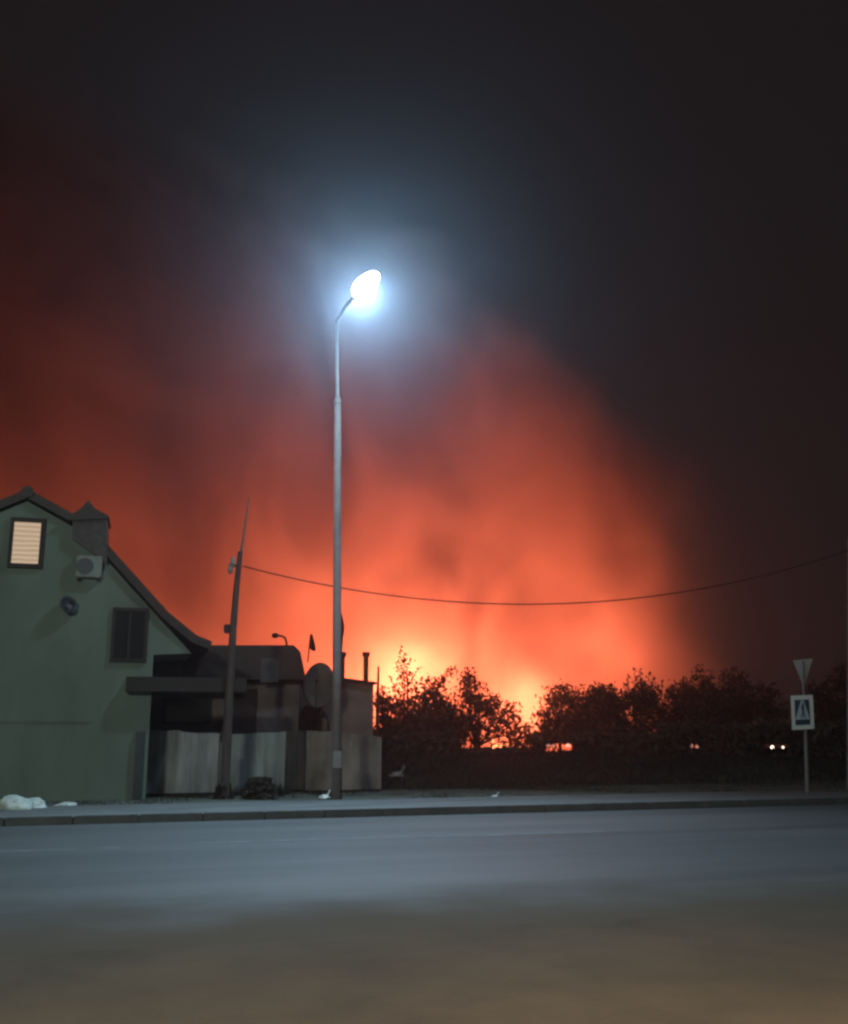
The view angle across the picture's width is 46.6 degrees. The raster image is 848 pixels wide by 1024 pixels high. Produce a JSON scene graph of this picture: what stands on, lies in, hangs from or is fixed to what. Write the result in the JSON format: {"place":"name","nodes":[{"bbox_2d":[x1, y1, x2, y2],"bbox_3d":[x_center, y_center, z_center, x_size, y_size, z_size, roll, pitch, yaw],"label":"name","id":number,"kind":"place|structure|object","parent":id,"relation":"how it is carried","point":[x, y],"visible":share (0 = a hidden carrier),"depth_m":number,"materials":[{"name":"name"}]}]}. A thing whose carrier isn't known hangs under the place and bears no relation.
{"place":"outdoors","nodes":[
{"label":"outdoors","id":0,"kind":"place"},
{"bbox_2d":[319,790,330,797],"bbox_3d":[-2.016,5.727,19.995,0.204,0.164,0.209,-11,-16,42],"label":"plastic bag","id":1,"kind":"object","parent":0,"point":[325,795],"visible":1,"depth_m":19.95,"materials":[{"name":"white plastic"}]},
{"bbox_2d":[0,804,847,954],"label":"road","id":2,"kind":"structure","parent":0,"point":[157,884],"depth_m":10.51,"materials":[{"name":"grey asphalt"}]},
{"bbox_2d":[0,831,608,851],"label":"road marking","id":3,"kind":"object","parent":2,"relation":"on","point":[316,839],"visible":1,"depth_m":13.60,"materials":[{"name":"paint"}]},
{"bbox_2d":[0,907,847,1023],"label":"road shoulder","id":4,"kind":"object","parent":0,"point":[762,968],"visible":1,"depth_m":6.20},
{"bbox_2d":[0,789,847,822],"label":"pavement","id":5,"kind":"structure","parent":0,"point":[139,809],"depth_m":18.39,"materials":[{"name":"concrete"}]},
{"bbox_2d":[0,795,31,809],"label":"rubble lump","id":6,"kind":"object","parent":5,"relation":"on","point":[12,802],"visible":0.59,"depth_m":16.92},
{"bbox_2d":[29,797,46,807],"bbox_3d":[-6.894,5.152,17.363,0.500,0.224,0.429,0,-12,0],"label":"rubble lump","id":7,"kind":"object","parent":5,"relation":"on","point":[37,802],"visible":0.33,"depth_m":17.30,"materials":[{"name":"white stone"}]},
{"bbox_2d":[54,802,76,805],"bbox_3d":[-6.527,5.330,17.923,0.432,0.105,0.340,5,-13,-21],"label":"rubble lump","id":8,"kind":"object","parent":5,"relation":"on","point":[67,804],"visible":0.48,"depth_m":17.86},
{"bbox_2d":[791,659,813,792],"bbox_3d":[8.186,4.651,21.146,0.571,2.968,0.151,0,-12,0],"label":"road sign","id":9,"kind":"object","parent":5,"relation":"on","point":[802,713],"visible":0.95,"depth_m":21.18,"materials":[{"name":"metal"}]},
{"bbox_2d":[846,540,847,790],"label":"utility pole","id":10,"kind":"object","parent":5,"relation":"on","point":[847,681],"visible":0.73,"depth_m":21.98,"materials":[{"name":"concrete"}]},
{"bbox_2d":[0,0,847,729],"label":"sky","id":11,"kind":"structure","parent":0,"point":[598,351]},
{"bbox_2d":[45,782,845,805],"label":"verge","id":12,"kind":"structure","parent":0,"point":[387,794],"depth_m":21.58,"materials":[{"name":"grey concrete"}]},
{"bbox_2d":[146,730,218,795],"bbox_3d":[-5.204,5.428,21.255,1.471,1.393,0.162,3,-12,-15],"label":"fence section","id":13,"kind":"object","parent":12,"relation":"on","point":[181,762],"visible":0.98,"depth_m":21.22,"materials":[{"name":"grey metal"}]},
{"bbox_2d":[213,783,234,799],"bbox_3d":[-4.070,5.699,20.064,0.470,0.406,0.679,0,-12,0],"label":"weed clump","id":14,"kind":"object","parent":12,"relation":"on","point":[218,792],"visible":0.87,"depth_m":19.85,"materials":[{"name":"green plant"}]},
{"bbox_2d":[218,497,249,799],"bbox_3d":[-3.994,2.847,20.564,0.435,6.456,0.216,4,-13,-19],"label":"utility pole","id":15,"kind":"object","parent":12,"relation":"on","point":[224,757],"visible":0.98,"depth_m":20.34,"materials":[{"name":"brown wood"}]},
{"bbox_2d":[242,550,847,604],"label":"overhead cable","id":16,"kind":"object","parent":15,"relation":"attached to","point":[544,603],"visible":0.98,"depth_m":21.52,"materials":[{"name":"black rubber"}]},
{"bbox_2d":[230,732,285,791],"bbox_3d":[-3.680,5.532,21.669,1.218,1.360,0.154,3,-12,-15],"label":"fence section","id":17,"kind":"object","parent":12,"relation":"on","point":[258,754],"visible":0.69,"depth_m":21.66,"materials":[{"name":"grey metal"}]},
{"bbox_2d":[240,776,278,799],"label":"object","id":18,"kind":"object","parent":12,"relation":"on","point":[258,788],"visible":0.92,"depth_m":19.92,"materials":[{"name":"grey stone"}]},
{"bbox_2d":[286,731,304,791],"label":"yard gate","id":19,"kind":"structure","parent":12,"relation":"on","point":[295,761],"depth_m":21.89,"materials":[{"name":"grey metal"}]},
{"bbox_2d":[305,731,381,791],"bbox_3d":[-1.813,5.633,22.181,1.725,1.375,0.146,3,-12,-15],"label":"fence section","id":20,"kind":"object","parent":12,"relation":"on","point":[361,761],"visible":0.88,"depth_m":22.14,"materials":[{"name":"grey metal"}]},
{"bbox_2d":[332,270,379,799],"bbox_3d":[-1.443,0.459,19.745,0.460,10.489,3.078,4,-13,-17],"label":"street lamp","id":21,"kind":"object","parent":12,"relation":"on","point":[365,283],"visible":0.99,"depth_m":20.64,"materials":[{"name":"metal"}]},
{"bbox_2d":[146,730,845,794],"bbox_3d":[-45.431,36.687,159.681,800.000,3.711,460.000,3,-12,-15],"label":"ground","id":22,"kind":"structure","parent":0,"point":[564,747],"depth_m":25.79,"materials":[{"name":"plant"}]},
{"bbox_2d":[0,485,246,800],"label":"gable house","id":23,"kind":"structure","parent":22,"relation":"on","point":[79,685],"depth_m":20.02,"materials":[{"name":"green paint"}]},
{"bbox_2d":[7,517,46,568],"bbox_3d":[-8.140,0.634,20.168,0.677,1.039,0.067,3,-12,-15],"label":"window","id":24,"kind":"structure","parent":23,"relation":"in","point":[27,535],"depth_m":20.16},
{"bbox_2d":[60,596,77,613],"bbox_3d":[-7.232,1.891,20.052,0.290,0.381,0.344,0,-12,0],"label":"satellite dish","id":25,"kind":"object","parent":23,"relation":"attached to","point":[68,605],"visible":1,"depth_m":20.05,"materials":[{"name":"grey metal"}]},
{"bbox_2d":[75,555,102,580],"bbox_3d":[-6.922,1.162,20.332,0.504,0.510,0.165,3,-12,-15],"label":"air conditioner","id":26,"kind":"object","parent":23,"relation":"attached to","point":[88,566],"visible":1,"depth_m":20.27,"materials":[{"name":"plastic"}]},
{"bbox_2d":[109,607,148,661],"bbox_3d":[-6.093,2.541,20.350,0.719,1.118,0.057,3,-12,-15],"label":"window","id":27,"kind":"structure","parent":23,"relation":"in","point":[129,631],"depth_m":20.34,"materials":[{"name":"black glass"}]},
{"bbox_2d":[146,645,304,787],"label":"annex building","id":28,"kind":"structure","parent":22,"relation":"on","point":[267,701],"depth_m":23.73,"materials":[{"name":"grey paint"}]},
{"bbox_2d":[162,698,211,723],"bbox_3d":[-5.659,4.762,23.521,1.131,0.603,0.067,3,-12,-15],"label":"window","id":29,"kind":"structure","parent":28,"relation":"in","point":[175,710],"depth_m":23.49,"materials":[{"name":"black glass"}]},
{"bbox_2d":[232,689,256,733],"bbox_3d":[-4.348,5.466,23.754,0.561,2.354,0.047,3,-12,-15],"label":"door","id":30,"kind":"structure","parent":28,"relation":"in","point":[244,704],"depth_m":23.86,"materials":[{"name":"black wood"}]},
{"bbox_2d":[272,633,287,644],"bbox_3d":[-3.788,3.414,25.854,0.418,0.473,0.145,0,-12,0],"label":"roof lamp","id":31,"kind":"object","parent":28,"relation":"on","point":[275,635],"visible":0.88,"depth_m":25.85,"materials":[{"name":"black metal"}]},
{"bbox_2d":[307,634,315,661],"bbox_3d":[-2.948,3.567,25.821,0.227,0.729,0.120,0,-12,0],"label":"flag","id":32,"kind":"object","parent":28,"relation":"on","point":[312,647],"visible":1,"depth_m":25.83,"materials":[{"name":"black fabric"}]},
{"bbox_2d":[303,663,331,730],"bbox_3d":[-2.734,5.427,25.340,0.604,3.088,0.701,12,-17,-43],"label":"satellite dish","id":33,"kind":"object","parent":22,"relation":"on","point":[317,687],"visible":0.91,"depth_m":25.61,"materials":[{"name":"grey metal"}]},
{"bbox_2d":[285,652,377,782],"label":"flat roofed shed","id":34,"kind":"structure","parent":22,"relation":"on","point":[357,706],"depth_m":26.89,"materials":[{"name":"grey metal"}]},
{"bbox_2d":[375,666,379,736],"bbox_3d":[-1.312,5.903,27.626,0.111,3.104,0.111,5,-13,-22],"label":"wooden stake","id":35,"kind":"object","parent":34,"relation":"on","point":[377,711],"visible":0.59,"depth_m":27.67,"materials":[{"name":"brown wood"}]},
{"bbox_2d":[341,613,343,679],"bbox_3d":[-2.208,3.592,26.327,0.153,1.795,0.120,0,-12,0],"label":"flag","id":36,"kind":"object","parent":22,"relation":"on","point":[342,628],"visible":0.62,"depth_m":26.37,"materials":[{"name":"black fabric"}]},
{"bbox_2d":[373,684,412,748],"bbox_3d":[-1.214,6.722,30.385,1.890,2.772,2.117,0,-12,0],"label":"shrub","id":37,"kind":"object","parent":22,"relation":"on","point":[390,723],"visible":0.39,"depth_m":30.07,"materials":[{"name":"green plant"}]},
{"bbox_2d":[389,765,405,776],"bbox_3d":[-0.583,5.596,21.280,0.391,0.245,0.282,0,-12,0],"label":"bird","id":38,"kind":"object","parent":22,"relation":"on","point":[397,774],"visible":1,"depth_m":21.20},
{"bbox_2d":[385,645,431,731],"bbox_3d":[-0.509,6.722,33.463,2.784,4.322,2.366,0,-12,0],"label":"young tree","id":39,"kind":"object","parent":22,"relation":"on","point":[401,704],"visible":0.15,"depth_m":33.55,"materials":[{"name":"green plant"}]},
{"bbox_2d":[0,797,847,826],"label":"kerb","id":40,"kind":"structure","parent":22,"relation":"on","point":[228,816],"depth_m":16.85,"materials":[{"name":"concrete"}]},
{"bbox_2d":[402,666,474,748],"bbox_3d":[0.251,6.832,32.210,2.800,3.586,2.733,0,-12,0],"label":"bush","id":41,"kind":"object","parent":22,"relation":"on","point":[441,712],"visible":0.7,"depth_m":32.07,"materials":[{"name":"green plant"}]},
{"bbox_2d":[46,764,845,804],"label":"grass tufts","id":42,"kind":"object","parent":22,"relation":"on","point":[279,790],"visible":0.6,"depth_m":23.67,"materials":[{"name":"green plant"}]},
{"bbox_2d":[442,665,536,747],"bbox_3d":[2.162,7.273,34.147,3.605,3.927,2.452,0,-12,0],"label":"tree","id":43,"kind":"object","parent":22,"relation":"on","point":[478,703],"visible":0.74,"depth_m":34.07,"materials":[{"name":"green plant"}]},
{"bbox_2d":[492,737,507,748],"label":"fire","id":44,"kind":"object","parent":22,"relation":"on","point":[496,745],"visible":0.24,"depth_m":57.90,"materials":[{"name":"yellow"}]},
{"bbox_2d":[490,722,563,749],"bbox_3d":[3.712,8.334,34.855,2.264,2.344,2.312,-11,-17,43],"label":"shrub","id":45,"kind":"object","parent":22,"relation":"on","point":[527,737],"visible":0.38,"depth_m":35.00,"materials":[{"name":"green plant"}]},
{"bbox_2d":[530,678,587,750],"bbox_3d":[4.939,7.794,35.409,2.435,3.631,2.429,-5,-13,22],"label":"feathery tree","id":46,"kind":"object","parent":22,"relation":"on","point":[555,707],"visible":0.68,"depth_m":35.14,"materials":[{"name":"green plant"}]},
{"bbox_2d":[554,677,642,734],"bbox_3d":[6.043,7.575,34.633,3.327,3.537,2.694,4,-13,-20],"label":"bush","id":47,"kind":"object","parent":22,"relation":"on","point":[603,705],"visible":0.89,"depth_m":34.08,"materials":[{"name":"green plant"}]},
{"bbox_2d":[373,717,846,761],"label":"undergrowth","id":48,"kind":"object","parent":22,"relation":"on","point":[732,736],"visible":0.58,"depth_m":28.61,"materials":[{"name":"green plant"}]},
{"bbox_2d":[603,667,671,735],"bbox_3d":[7.670,7.522,35.071,2.743,4.022,2.761,0,-12,0],"label":"tree","id":49,"kind":"object","parent":22,"relation":"on","point":[645,702],"visible":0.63,"depth_m":34.71,"materials":[{"name":"green plant"}]},
{"bbox_2d":[646,664,744,748],"bbox_3d":[10.604,8.291,39.162,4.144,4.814,2.972,0,-12,0],"label":"tree","id":50,"kind":"object","parent":22,"relation":"on","point":[693,702],"visible":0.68,"depth_m":38.92,"materials":[{"name":"green plant"}]},
{"bbox_2d":[713,664,790,724],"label":"tree","id":51,"kind":"object","parent":22,"relation":"on","point":[767,710],"visible":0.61,"depth_m":44.05,"materials":[{"name":"green plant"}]},
{"bbox_2d":[765,743,784,748],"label":"parked car","id":52,"kind":"object","parent":22,"relation":"on","point":[776,745],"visible":0.13,"depth_m":114.89,"materials":[{"name":"paint"}]},
{"bbox_2d":[791,661,846,724],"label":"tree","id":53,"kind":"object","parent":22,"relation":"on","point":[832,710],"visible":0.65,"depth_m":42.93,"materials":[{"name":"green plant"}]}
]}

